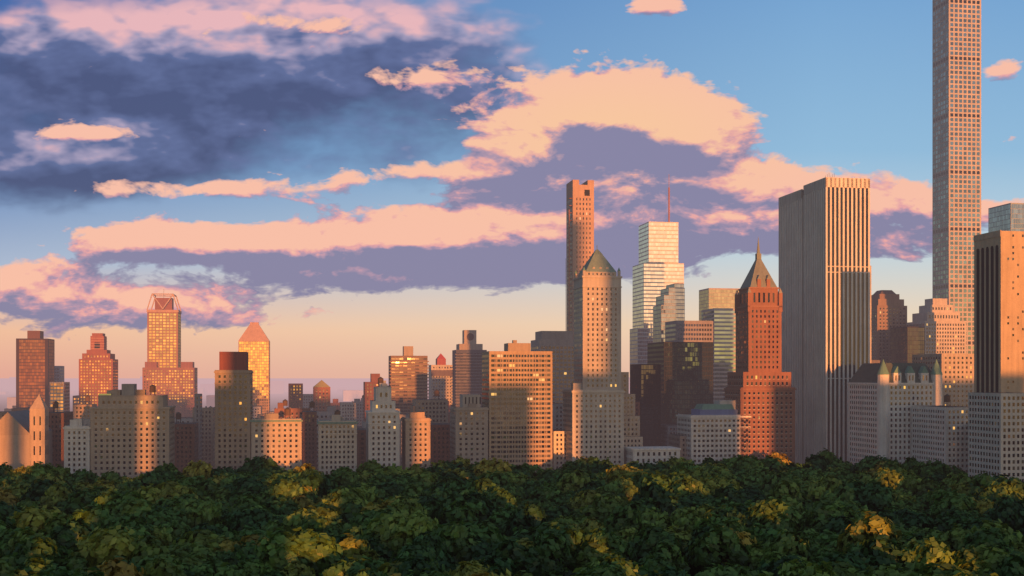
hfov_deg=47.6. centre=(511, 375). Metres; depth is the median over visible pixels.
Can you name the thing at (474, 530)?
tree
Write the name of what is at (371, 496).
tree
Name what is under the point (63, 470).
tree
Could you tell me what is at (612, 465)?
tree
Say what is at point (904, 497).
tree
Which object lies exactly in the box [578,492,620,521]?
tree
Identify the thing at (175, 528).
tree
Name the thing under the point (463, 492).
tree
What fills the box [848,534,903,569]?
tree
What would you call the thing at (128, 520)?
tree
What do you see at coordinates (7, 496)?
tree
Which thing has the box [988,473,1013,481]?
tree
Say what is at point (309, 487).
tree
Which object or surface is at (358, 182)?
sky
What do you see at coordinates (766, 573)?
tree
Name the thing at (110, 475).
tree
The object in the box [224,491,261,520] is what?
tree
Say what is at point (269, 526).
tree
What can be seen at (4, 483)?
tree
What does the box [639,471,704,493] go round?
tree
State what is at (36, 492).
tree
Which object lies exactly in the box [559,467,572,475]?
tree
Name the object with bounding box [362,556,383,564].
tree
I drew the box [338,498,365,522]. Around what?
tree
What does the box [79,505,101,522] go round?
tree
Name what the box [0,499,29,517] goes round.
tree
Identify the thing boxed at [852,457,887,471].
tree
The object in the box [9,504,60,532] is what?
tree
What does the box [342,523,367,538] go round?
tree
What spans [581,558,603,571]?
tree
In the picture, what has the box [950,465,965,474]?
tree
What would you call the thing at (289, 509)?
tree
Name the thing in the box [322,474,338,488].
tree
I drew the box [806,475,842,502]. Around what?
tree
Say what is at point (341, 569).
tree
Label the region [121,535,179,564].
tree
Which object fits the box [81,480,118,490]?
tree
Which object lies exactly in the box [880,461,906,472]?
tree
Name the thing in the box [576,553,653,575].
tree
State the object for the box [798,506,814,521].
tree
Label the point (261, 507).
tree
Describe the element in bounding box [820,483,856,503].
tree
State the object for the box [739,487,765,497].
tree
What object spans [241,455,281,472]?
tree
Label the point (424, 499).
tree
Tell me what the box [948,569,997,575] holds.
tree
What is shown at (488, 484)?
tree
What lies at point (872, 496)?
tree
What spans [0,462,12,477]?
tree
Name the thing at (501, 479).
tree
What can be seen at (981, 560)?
tree
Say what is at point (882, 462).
tree
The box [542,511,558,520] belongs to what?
tree
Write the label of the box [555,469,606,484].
tree
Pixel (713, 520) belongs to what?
tree
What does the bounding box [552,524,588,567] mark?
tree
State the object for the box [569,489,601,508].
tree
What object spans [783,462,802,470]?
tree
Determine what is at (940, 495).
tree
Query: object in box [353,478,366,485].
tree
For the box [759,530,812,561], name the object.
tree
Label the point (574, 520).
tree
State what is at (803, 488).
tree
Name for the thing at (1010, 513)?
tree
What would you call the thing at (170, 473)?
tree
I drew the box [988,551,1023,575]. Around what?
tree
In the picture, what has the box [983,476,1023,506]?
tree
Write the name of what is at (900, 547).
tree
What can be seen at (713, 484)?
tree
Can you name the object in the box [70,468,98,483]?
tree
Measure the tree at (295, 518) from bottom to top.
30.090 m
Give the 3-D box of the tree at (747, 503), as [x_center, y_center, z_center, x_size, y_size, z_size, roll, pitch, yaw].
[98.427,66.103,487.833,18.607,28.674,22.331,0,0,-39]
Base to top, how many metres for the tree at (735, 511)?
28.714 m
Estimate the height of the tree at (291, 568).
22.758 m
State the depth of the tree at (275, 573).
350.55 m
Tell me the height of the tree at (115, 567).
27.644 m
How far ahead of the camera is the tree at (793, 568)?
328.56 m
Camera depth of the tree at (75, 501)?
524.44 m
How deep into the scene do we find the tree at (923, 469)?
668.35 m
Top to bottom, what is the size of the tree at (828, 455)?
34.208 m
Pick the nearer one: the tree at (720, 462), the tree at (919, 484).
the tree at (919, 484)
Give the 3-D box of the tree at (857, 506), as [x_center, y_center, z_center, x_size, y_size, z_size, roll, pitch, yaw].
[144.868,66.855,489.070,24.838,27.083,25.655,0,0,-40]
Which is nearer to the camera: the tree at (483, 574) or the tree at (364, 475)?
the tree at (483, 574)
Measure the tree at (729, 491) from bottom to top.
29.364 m
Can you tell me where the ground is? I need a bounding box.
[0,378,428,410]
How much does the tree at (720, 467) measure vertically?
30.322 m
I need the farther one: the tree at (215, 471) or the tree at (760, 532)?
the tree at (215, 471)
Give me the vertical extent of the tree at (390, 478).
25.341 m
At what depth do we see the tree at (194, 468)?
679.15 m
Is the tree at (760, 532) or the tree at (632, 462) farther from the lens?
the tree at (632, 462)
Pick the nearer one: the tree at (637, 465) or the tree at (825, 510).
the tree at (825, 510)
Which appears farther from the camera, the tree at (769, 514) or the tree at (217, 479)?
the tree at (217, 479)
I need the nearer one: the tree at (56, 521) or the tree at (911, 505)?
the tree at (56, 521)
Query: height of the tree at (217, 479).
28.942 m
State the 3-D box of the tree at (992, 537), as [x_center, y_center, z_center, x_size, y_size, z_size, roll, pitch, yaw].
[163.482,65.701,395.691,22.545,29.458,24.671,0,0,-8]
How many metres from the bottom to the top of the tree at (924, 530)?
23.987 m
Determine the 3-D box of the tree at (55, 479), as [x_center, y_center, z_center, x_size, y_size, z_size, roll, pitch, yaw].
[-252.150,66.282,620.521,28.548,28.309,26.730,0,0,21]
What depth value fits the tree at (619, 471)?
619.16 m
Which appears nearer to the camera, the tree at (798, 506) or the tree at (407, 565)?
the tree at (407, 565)
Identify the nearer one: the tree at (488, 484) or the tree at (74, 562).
the tree at (74, 562)
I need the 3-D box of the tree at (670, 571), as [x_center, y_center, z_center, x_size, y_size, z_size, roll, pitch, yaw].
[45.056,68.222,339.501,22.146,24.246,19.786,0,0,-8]
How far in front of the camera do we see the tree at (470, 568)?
343.19 m
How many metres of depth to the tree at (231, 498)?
567.74 m
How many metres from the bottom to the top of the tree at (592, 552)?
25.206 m
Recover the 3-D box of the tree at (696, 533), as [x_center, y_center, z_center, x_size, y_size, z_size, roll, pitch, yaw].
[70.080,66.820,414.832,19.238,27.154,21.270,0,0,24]
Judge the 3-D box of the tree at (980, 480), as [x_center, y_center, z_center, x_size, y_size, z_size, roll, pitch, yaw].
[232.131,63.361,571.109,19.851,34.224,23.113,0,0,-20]
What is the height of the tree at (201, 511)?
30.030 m
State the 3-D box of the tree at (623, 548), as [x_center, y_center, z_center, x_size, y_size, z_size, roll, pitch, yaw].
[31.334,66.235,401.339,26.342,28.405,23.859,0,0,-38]
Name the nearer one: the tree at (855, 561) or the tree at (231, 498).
the tree at (855, 561)
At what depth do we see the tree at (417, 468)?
701.91 m
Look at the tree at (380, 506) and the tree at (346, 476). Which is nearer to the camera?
the tree at (380, 506)
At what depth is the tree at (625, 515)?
462.59 m
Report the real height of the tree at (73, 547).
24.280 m
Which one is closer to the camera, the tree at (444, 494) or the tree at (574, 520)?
the tree at (574, 520)
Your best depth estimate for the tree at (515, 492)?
595.95 m
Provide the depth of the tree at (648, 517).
451.63 m
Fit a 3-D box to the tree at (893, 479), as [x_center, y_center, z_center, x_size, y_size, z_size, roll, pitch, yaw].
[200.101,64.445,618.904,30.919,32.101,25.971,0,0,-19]
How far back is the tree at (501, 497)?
520.08 m
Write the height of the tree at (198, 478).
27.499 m
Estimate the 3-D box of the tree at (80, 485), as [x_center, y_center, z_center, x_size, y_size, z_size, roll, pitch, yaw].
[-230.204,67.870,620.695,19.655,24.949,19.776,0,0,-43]
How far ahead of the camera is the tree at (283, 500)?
516.62 m
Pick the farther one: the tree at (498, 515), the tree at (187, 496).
the tree at (187, 496)
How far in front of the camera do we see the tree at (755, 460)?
696.08 m
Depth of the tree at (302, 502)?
534.80 m
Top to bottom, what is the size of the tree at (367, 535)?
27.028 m
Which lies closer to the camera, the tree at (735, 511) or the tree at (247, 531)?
the tree at (247, 531)
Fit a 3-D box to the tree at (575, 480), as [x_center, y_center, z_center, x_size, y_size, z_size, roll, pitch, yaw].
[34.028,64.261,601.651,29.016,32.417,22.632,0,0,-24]
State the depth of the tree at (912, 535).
391.15 m
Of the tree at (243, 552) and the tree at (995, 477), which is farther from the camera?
the tree at (995, 477)
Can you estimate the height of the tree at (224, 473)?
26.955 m
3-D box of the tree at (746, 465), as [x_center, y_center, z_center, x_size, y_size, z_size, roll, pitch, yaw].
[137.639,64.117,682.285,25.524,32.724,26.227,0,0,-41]
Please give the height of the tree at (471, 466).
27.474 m
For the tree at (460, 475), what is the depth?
636.01 m
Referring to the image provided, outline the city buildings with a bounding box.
[0,0,1023,482]
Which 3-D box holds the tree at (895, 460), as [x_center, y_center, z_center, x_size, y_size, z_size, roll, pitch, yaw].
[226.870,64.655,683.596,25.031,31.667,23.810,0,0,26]
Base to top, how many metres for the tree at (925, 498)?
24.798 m
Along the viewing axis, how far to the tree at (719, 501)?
503.35 m
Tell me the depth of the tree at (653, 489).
499.75 m
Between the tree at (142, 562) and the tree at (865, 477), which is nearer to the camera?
the tree at (142, 562)
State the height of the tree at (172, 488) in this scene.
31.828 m
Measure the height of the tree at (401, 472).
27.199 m
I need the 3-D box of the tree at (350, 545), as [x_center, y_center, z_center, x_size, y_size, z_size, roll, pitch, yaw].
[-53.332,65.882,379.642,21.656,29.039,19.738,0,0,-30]
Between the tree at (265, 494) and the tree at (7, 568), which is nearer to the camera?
the tree at (7, 568)
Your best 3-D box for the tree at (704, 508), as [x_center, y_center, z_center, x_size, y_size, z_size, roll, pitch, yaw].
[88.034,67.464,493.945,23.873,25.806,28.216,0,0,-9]
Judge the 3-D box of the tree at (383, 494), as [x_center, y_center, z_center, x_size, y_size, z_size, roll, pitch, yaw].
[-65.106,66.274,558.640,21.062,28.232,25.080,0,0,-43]
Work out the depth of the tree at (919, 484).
621.77 m
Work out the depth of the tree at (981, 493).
536.74 m
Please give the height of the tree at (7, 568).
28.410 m
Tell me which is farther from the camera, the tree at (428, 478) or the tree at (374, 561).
the tree at (428, 478)
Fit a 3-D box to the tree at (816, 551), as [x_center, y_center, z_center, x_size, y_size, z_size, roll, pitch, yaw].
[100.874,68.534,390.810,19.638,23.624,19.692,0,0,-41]
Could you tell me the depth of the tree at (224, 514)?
517.10 m
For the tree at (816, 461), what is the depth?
733.39 m
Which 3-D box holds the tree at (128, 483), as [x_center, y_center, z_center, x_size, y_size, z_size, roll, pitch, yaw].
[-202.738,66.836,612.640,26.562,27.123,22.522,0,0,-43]
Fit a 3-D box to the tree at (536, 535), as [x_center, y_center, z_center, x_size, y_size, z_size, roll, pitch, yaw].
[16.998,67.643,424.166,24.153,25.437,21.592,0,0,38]
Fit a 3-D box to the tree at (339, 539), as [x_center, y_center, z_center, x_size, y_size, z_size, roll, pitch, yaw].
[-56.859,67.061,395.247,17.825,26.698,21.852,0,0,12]
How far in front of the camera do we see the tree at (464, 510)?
483.14 m
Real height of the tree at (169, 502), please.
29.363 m
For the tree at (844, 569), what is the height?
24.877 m
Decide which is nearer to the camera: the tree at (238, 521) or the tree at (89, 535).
the tree at (89, 535)
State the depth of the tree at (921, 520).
466.13 m
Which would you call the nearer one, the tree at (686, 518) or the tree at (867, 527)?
the tree at (867, 527)
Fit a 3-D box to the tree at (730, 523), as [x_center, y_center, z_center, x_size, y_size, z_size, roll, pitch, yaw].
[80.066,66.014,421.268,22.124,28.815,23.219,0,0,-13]
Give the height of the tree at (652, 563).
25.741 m
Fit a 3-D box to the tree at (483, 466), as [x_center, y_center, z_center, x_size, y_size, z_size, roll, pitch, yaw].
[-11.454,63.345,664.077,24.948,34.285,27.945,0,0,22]
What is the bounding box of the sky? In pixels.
[0,0,1023,377]
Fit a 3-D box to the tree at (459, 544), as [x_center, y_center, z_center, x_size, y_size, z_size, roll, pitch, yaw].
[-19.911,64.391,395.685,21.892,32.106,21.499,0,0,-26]
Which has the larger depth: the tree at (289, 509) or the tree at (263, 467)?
the tree at (263, 467)
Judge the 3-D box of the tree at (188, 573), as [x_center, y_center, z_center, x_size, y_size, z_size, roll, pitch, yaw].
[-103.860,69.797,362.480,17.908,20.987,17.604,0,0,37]
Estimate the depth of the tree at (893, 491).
566.49 m
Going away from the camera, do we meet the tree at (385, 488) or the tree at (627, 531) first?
the tree at (627, 531)
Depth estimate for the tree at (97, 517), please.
432.31 m
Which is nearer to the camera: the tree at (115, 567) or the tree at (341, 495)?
the tree at (115, 567)
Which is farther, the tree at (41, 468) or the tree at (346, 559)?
the tree at (41, 468)
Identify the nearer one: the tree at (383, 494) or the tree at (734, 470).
the tree at (383, 494)
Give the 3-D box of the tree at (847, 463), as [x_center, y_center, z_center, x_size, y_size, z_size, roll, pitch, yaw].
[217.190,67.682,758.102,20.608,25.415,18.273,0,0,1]
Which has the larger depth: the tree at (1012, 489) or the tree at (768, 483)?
the tree at (768, 483)
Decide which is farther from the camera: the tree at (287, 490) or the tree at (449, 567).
the tree at (287, 490)
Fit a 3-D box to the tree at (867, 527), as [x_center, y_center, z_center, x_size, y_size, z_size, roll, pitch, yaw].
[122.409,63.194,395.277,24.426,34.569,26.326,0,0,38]
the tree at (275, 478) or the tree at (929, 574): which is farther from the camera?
the tree at (275, 478)
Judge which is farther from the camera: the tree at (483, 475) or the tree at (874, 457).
the tree at (874, 457)
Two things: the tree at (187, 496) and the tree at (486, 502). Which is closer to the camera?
the tree at (486, 502)
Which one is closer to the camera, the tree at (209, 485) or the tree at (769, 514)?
the tree at (769, 514)
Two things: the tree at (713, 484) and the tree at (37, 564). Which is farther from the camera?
the tree at (713, 484)
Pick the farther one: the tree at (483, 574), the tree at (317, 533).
the tree at (317, 533)
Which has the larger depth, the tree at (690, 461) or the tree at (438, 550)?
the tree at (690, 461)
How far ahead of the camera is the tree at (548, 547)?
375.89 m
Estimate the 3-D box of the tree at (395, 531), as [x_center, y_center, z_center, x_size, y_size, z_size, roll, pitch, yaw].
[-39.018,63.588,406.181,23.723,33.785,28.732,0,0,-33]
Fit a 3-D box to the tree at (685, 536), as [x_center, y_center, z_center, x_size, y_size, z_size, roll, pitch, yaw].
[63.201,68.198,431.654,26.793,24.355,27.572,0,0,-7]
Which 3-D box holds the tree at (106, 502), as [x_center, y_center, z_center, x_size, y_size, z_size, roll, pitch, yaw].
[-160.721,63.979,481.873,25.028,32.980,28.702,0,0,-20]
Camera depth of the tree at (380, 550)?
393.96 m
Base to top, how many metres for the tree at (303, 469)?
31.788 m
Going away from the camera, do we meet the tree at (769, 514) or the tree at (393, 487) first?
the tree at (769, 514)
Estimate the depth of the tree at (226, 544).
409.64 m
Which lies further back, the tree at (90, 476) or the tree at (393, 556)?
the tree at (90, 476)
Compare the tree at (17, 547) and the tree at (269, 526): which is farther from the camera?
the tree at (269, 526)
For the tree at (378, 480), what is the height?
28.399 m
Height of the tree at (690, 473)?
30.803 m
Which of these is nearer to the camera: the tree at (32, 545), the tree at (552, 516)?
the tree at (32, 545)
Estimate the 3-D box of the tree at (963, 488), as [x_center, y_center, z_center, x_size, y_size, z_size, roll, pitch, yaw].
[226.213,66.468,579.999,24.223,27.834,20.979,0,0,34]
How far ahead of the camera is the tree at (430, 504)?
513.38 m
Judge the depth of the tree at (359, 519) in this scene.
466.33 m
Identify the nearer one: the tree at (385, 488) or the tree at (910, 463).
the tree at (385, 488)
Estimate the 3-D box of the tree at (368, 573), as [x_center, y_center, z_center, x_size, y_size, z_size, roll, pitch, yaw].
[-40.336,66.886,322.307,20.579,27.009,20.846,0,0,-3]
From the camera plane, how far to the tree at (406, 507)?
464.78 m
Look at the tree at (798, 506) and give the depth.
502.71 m
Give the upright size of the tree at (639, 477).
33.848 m
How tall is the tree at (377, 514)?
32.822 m
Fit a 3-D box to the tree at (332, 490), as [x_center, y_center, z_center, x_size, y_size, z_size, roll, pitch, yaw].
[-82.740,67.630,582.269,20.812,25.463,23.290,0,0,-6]
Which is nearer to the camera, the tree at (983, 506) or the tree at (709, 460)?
the tree at (983, 506)
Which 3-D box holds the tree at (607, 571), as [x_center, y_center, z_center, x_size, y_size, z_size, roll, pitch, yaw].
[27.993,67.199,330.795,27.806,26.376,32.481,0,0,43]
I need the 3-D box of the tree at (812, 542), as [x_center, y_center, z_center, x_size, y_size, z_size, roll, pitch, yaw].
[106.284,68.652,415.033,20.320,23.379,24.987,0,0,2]
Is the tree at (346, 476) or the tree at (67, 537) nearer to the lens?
the tree at (67, 537)
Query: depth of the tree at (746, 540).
395.42 m
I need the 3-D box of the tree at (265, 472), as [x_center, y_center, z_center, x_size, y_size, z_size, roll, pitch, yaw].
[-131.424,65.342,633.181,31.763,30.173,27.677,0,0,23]
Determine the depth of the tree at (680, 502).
525.22 m
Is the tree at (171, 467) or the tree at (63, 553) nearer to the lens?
the tree at (63, 553)
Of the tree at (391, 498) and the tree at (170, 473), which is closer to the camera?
the tree at (391, 498)
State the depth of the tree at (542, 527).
439.69 m
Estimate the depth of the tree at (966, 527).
426.47 m
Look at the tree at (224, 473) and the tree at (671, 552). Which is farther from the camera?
the tree at (224, 473)
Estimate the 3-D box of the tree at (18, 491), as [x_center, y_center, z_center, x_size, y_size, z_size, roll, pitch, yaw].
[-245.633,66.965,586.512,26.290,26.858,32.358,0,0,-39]
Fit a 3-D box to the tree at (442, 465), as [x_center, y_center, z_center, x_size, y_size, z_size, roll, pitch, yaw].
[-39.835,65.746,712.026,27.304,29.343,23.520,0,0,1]
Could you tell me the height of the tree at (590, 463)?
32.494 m
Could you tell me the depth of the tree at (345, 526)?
442.21 m
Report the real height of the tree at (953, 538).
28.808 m
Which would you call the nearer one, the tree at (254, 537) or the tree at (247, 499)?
the tree at (254, 537)
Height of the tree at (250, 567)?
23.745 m
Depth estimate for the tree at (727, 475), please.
629.45 m
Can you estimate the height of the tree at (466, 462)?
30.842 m
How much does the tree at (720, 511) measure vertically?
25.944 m
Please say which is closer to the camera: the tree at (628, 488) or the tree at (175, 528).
the tree at (175, 528)
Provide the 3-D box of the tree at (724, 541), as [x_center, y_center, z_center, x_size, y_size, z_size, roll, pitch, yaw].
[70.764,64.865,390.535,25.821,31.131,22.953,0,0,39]
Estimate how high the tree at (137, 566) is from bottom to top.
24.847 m
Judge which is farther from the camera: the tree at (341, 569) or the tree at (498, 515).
the tree at (498, 515)
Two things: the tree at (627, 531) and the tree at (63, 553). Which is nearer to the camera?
the tree at (63, 553)
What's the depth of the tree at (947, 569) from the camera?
322.95 m
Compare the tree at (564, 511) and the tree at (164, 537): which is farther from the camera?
the tree at (564, 511)
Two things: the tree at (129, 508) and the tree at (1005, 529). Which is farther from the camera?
the tree at (129, 508)
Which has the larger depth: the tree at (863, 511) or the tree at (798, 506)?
the tree at (798, 506)
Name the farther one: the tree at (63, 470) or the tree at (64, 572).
the tree at (63, 470)
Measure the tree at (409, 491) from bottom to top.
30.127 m
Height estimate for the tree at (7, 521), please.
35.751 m
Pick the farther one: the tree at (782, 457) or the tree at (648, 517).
the tree at (782, 457)
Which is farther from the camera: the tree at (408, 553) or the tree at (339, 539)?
the tree at (339, 539)
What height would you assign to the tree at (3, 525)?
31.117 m
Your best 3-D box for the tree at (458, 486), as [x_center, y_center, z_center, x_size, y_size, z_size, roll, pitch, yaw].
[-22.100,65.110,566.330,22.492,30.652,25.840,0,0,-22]
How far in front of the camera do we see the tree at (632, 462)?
741.95 m
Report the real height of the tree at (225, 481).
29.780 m
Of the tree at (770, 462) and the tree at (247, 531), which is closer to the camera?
the tree at (247, 531)
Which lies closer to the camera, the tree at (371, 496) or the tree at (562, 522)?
the tree at (562, 522)
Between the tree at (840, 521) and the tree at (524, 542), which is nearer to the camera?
the tree at (524, 542)
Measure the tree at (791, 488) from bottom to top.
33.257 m
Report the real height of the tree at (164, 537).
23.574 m
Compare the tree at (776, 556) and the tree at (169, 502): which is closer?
the tree at (776, 556)
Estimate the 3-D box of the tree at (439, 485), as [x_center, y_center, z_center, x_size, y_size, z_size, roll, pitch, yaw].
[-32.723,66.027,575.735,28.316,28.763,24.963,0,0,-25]
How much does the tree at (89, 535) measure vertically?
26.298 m
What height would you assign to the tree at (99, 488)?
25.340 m
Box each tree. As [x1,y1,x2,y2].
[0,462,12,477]
[0,473,35,485]
[0,479,9,488]
[0,486,19,506]
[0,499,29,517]
[0,506,16,529]
[0,517,29,529]
[0,526,35,559]
[0,528,45,557]
[0,557,27,575]
[2,482,30,504]
[2,540,60,558]
[3,533,69,572]
[7,465,34,477]
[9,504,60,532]
[14,554,60,575]
[19,478,57,501]
[25,461,61,476]
[31,566,103,575]
[34,473,68,485]
[36,512,82,535]
[38,481,72,509]
[49,521,94,549]
[49,544,71,562]
[53,488,96,516]
[56,464,71,482]
[59,474,76,485]
[59,552,89,570]
[66,506,115,533]
[67,525,140,567]
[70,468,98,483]
[70,534,91,551]
[73,480,87,492]
[73,532,137,552]
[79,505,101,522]
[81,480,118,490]
[85,557,146,575]
[87,486,117,493]
[89,488,124,507]
[93,556,144,573]
[94,490,156,518]
[100,470,121,481]
[106,513,154,538]
[109,499,152,523]
[113,477,146,490]
[114,525,150,537]
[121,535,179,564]
[135,471,171,486]
[137,483,197,503]
[137,554,185,571]
[140,506,187,527]
[140,554,186,575]
[150,463,182,475]
[150,526,173,545]
[151,481,196,499]
[151,496,182,510]
[158,520,190,537]
[160,467,179,479]
[169,542,216,563]
[172,496,224,528]
[172,529,232,553]
[174,523,222,544]
[179,494,200,501]
[181,460,213,479]
[181,563,214,575]
[182,567,194,575]
[183,475,208,481]
[193,477,223,500]
[199,557,227,575]
[204,523,237,540]
[210,466,241,476]
[210,554,278,575]
[211,473,229,484]
[213,470,231,477]
[213,537,240,551]
[218,509,227,518]
[219,490,247,506]
[220,472,257,485]
[221,476,269,493]
[222,503,277,527]
[222,540,258,567]
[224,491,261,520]
[226,506,272,531]
[232,525,269,541]
[232,534,268,546]
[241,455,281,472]
[250,468,294,476]
[254,527,342,575]
[255,463,280,473]
[255,477,277,488]
[255,488,271,503]
[255,515,283,529]
[258,469,300,484]
[259,519,286,535]
[263,502,289,514]
[263,569,287,575]
[264,478,313,502]
[269,497,300,510]
[276,560,315,575]
[280,501,297,514]
[283,505,344,535]
[289,495,316,510]
[292,463,321,477]
[293,469,334,497]
[296,512,336,536]
[297,530,331,565]
[302,485,316,494]
[306,492,318,504]
[316,485,373,509]
[317,495,329,503]
[319,557,380,575]
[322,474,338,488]
[324,554,354,568]
[326,505,345,523]
[326,519,351,535]
[327,486,348,494]
[331,535,346,543]
[332,467,366,488]
[333,533,380,563]
[338,483,380,504]
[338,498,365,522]
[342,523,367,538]
[344,483,396,496]
[348,509,382,526]
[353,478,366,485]
[354,567,387,575]
[356,459,382,473]
[357,470,376,480]
[357,530,380,541]
[359,496,411,513]
[361,510,438,555]
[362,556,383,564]
[363,537,395,559]
[366,505,401,524]
[367,475,385,484]
[372,561,401,575]
[373,463,401,473]
[374,485,390,503]
[377,471,387,478]
[378,481,404,495]
[379,548,444,572]
[381,467,415,476]
[382,472,412,481]
[383,494,419,501]
[383,496,428,521]
[384,476,425,493]
[387,542,411,562]
[391,531,454,563]
[393,553,438,575]
[399,483,424,498]
[401,463,423,473]
[405,568,450,575]
[410,469,445,485]
[411,493,444,505]
[422,500,441,515]
[423,488,452,498]
[424,481,451,494]
[427,558,455,570]
[428,460,468,471]
[430,491,466,524]
[436,520,507,543]
[437,517,480,563]
[438,468,478,483]
[439,499,489,524]
[443,478,475,495]
[444,558,510,575]
[453,455,472,471]
[459,489,489,497]
[463,491,496,522]
[465,478,504,493]
[467,461,479,472]
[467,535,492,560]
[468,570,493,575]
[473,457,511,476]
[476,555,517,575]
[477,471,492,481]
[478,536,545,575]
[479,520,498,533]
[484,470,530,485]
[485,487,524,509]
[486,504,521,529]
[488,471,516,487]
[501,484,526,498]
[503,501,551,535]
[511,465,533,477]
[512,522,560,540]
[514,570,532,575]
[516,538,534,548]
[521,463,541,479]
[528,481,572,502]
[528,529,576,575]
[530,527,584,543]
[537,470,562,480]
[541,518,575,528]
[542,467,559,472]
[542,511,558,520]
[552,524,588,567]
[554,506,573,517]
[555,460,581,472]
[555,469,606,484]
[556,469,596,492]
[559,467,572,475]
[560,515,601,526]
[569,480,603,496]
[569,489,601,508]
[570,561,640,575]
[573,542,622,567]
[575,517,604,536]
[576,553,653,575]
[577,456,587,463]
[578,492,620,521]
[579,527,640,565]
[581,456,599,472]
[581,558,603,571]
[592,457,616,473]
[598,495,629,522]
[599,477,640,501]
[602,464,620,472]
[603,501,646,532]
[605,464,642,484]
[614,526,639,543]
[625,507,673,535]
[626,460,641,466]
[627,462,648,472]
[628,526,686,562]
[631,479,675,515]
[633,469,652,486]
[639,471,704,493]
[639,552,680,575]
[639,565,685,575]
[642,461,669,472]
[643,539,690,573]
[655,457,691,464]
[662,475,716,501]
[664,525,692,552]
[665,457,683,468]
[669,462,700,476]
[669,492,714,508]
[669,507,702,534]
[672,467,712,477]
[680,469,700,481]
[684,525,711,552]
[685,523,750,575]
[691,512,746,532]
[695,504,729,514]
[695,562,758,575]
[698,476,741,494]
[699,457,716,465]
[700,458,726,465]
[700,462,732,472]
[700,466,737,487]
[701,497,734,509]
[702,508,728,518]
[708,526,756,564]
[712,484,746,502]
[716,517,754,531]
[721,504,750,520]
[724,499,754,510]
[725,454,764,467]
[727,458,758,472]
[728,467,743,473]
[736,517,750,526]
[737,494,766,503]
[737,499,805,531]
[739,471,765,487]
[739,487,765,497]
[744,467,776,478]
[744,523,793,545]
[744,542,768,569]
[754,551,802,569]
[755,554,803,575]
[757,472,800,491]
[758,571,782,575]
[759,455,784,474]
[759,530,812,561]
[765,478,806,501]
[765,494,804,513]
[766,452,790,467]
[777,556,838,575]
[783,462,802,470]
[793,472,825,485]
[795,526,819,537]
[798,498,858,532]
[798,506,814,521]
[799,484,818,501]
[799,534,833,551]
[802,454,829,470]
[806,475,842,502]
[806,545,839,565]
[809,529,842,549]
[813,515,853,534]
[817,448,841,462]
[819,550,877,572]
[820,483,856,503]
[823,560,869,575]
[832,511,904,552]
[841,541,865,555]
[842,461,851,469]
[842,478,898,513]
[842,501,876,514]
[847,472,872,484]
[847,514,872,524]
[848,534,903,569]
[851,455,887,470]
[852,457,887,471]
[855,508,880,516]
[865,564,912,575]
[866,460,884,471]
[868,467,916,495]
[875,459,912,471]
[877,510,903,525]
[879,498,926,515]
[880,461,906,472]
[889,531,950,556]
[890,508,933,532]
[891,488,915,500]
[895,537,955,571]
[896,493,923,509]
[896,540,908,550]
[898,469,936,494]
[902,456,925,469]
[902,527,943,537]
[910,561,978,575]
[913,459,954,477]
[919,488,950,509]
[922,534,951,552]
[924,570,947,575]
[927,489,976,512]
[932,492,982,518]
[937,523,973,551]
[941,472,973,490]
[945,524,979,532]
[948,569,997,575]
[949,481,970,495]
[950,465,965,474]
[952,544,1010,575]
[954,526,1015,553]
[960,514,1023,539]
[967,471,992,495]
[967,486,1002,502]
[971,519,1023,544]
[972,497,998,513]
[982,496,1023,534]
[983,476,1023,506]
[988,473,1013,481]
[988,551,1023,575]
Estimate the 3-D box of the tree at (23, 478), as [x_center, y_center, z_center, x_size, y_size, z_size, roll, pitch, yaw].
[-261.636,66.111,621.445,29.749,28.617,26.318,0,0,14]
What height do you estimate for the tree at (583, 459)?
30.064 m
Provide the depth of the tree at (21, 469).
650.22 m
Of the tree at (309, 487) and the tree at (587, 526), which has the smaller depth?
the tree at (587, 526)
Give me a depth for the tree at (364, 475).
657.14 m
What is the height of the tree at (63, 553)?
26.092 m
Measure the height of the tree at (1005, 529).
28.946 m

